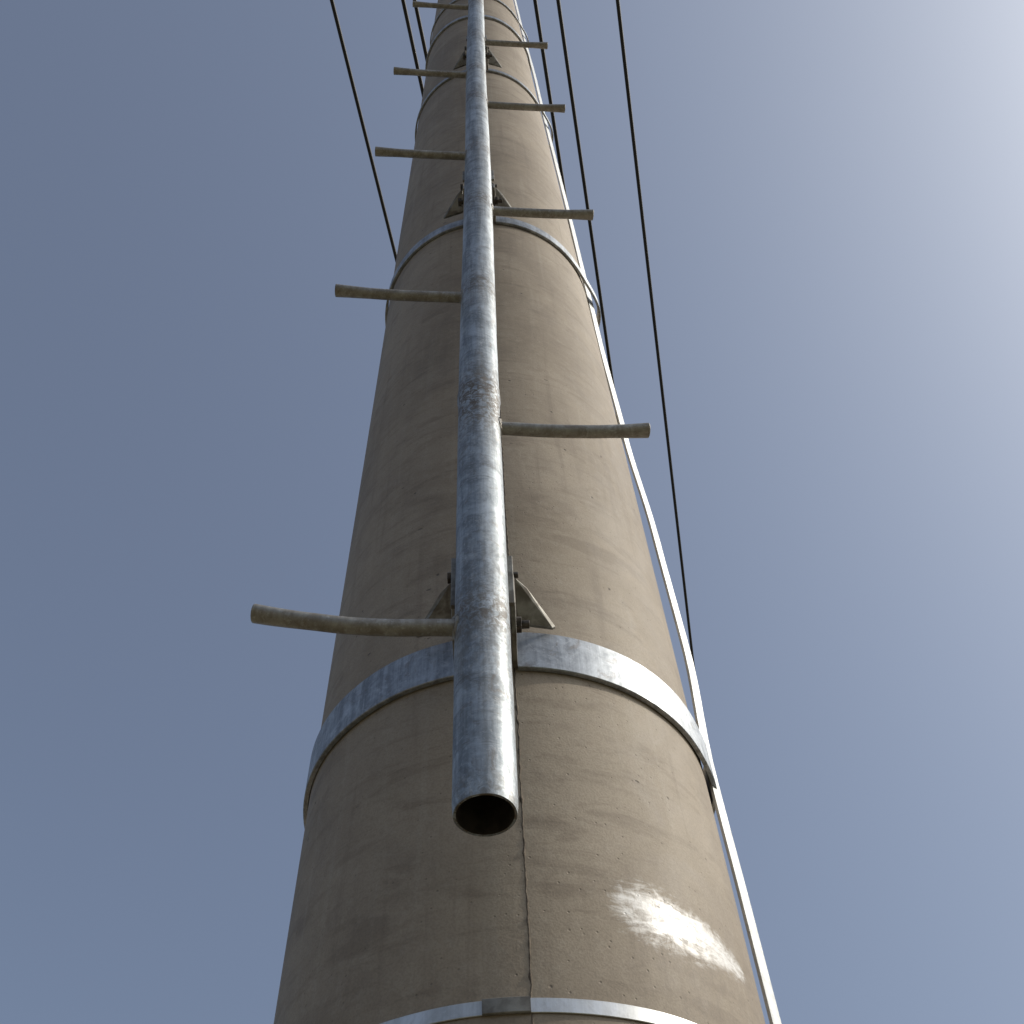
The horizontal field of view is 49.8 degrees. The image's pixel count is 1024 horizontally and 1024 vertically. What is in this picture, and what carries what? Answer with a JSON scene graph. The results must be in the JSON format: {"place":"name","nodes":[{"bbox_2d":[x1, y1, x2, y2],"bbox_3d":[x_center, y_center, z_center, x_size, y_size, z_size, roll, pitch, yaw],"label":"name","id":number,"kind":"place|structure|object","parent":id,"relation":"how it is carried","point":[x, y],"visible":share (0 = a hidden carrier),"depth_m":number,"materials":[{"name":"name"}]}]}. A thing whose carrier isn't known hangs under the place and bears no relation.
{"place":"outdoors","nodes":[
{"label":"outdoors","id":0,"kind":"place"},
{"bbox_2d":[0,0,1023,1023],"label":"sky","id":1,"kind":"structure","parent":0,"point":[832,191],"materials":[{"name":"blue"}]},
{"label":"ground","id":2,"kind":"structure","parent":0,"visible":0},
{"bbox_2d":[274,0,764,1023],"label":"concrete utility pole","id":3,"kind":"object","parent":2,"relation":"on","point":[598,870],"visible":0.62,"depth_m":1.30,"materials":[{"name":"concrete"}]},
{"bbox_2d":[330,0,396,261],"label":"power line","id":4,"kind":"object","parent":3,"relation":"attached to","point":[362,124],"visible":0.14,"depth_m":10.31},
{"bbox_2d":[401,0,423,95],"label":"power line","id":5,"kind":"object","parent":3,"relation":"attached to","point":[412,42],"visible":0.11,"depth_m":9.91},
{"bbox_2d":[413,0,428,64],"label":"power line","id":6,"kind":"object","parent":3,"relation":"attached to","point":[421,31],"visible":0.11,"depth_m":9.87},
{"bbox_2d":[425,15,530,76],"bbox_3d":[-0.152,-1.980,4.967,0.475,0.042,0.475,-2,-56,-1],"label":"steel strap","id":7,"kind":"object","parent":3,"relation":"attached to","point":[442,30],"visible":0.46,"depth_m":4.86,"materials":[{"name":"silver metal"}]},
{"bbox_2d":[250,0,716,836],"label":"pole climbing ladder","id":8,"kind":"object","parent":3,"relation":"attached to","point":[480,610],"visible":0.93,"depth_m":1.37,"materials":[{"name":"metal"}]},
{"bbox_2d":[380,996,695,1023],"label":"steel strap","id":9,"kind":"object","parent":3,"relation":"attached to","point":[505,1005],"visible":1,"depth_m":0.97,"materials":[{"name":"silver metal"}]},
{"bbox_2d":[533,0,574,248],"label":"power line","id":10,"kind":"object","parent":3,"relation":"attached to","point":[548,87],"visible":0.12,"depth_m":10.20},
{"bbox_2d":[556,0,622,442],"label":"power line","id":11,"kind":"object","parent":3,"relation":"attached to","point":[582,172],"visible":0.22,"depth_m":10.65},
{"bbox_2d":[514,0,781,1023],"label":"grounding strip","id":12,"kind":"object","parent":3,"relation":"attached to","point":[744,898],"visible":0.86,"depth_m":1.63,"materials":[{"name":"metal"}]},
{"bbox_2d":[616,0,695,671],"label":"power line","id":13,"kind":"object","parent":3,"relation":"attached to","point":[649,278],"visible":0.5,"depth_m":11.40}
]}

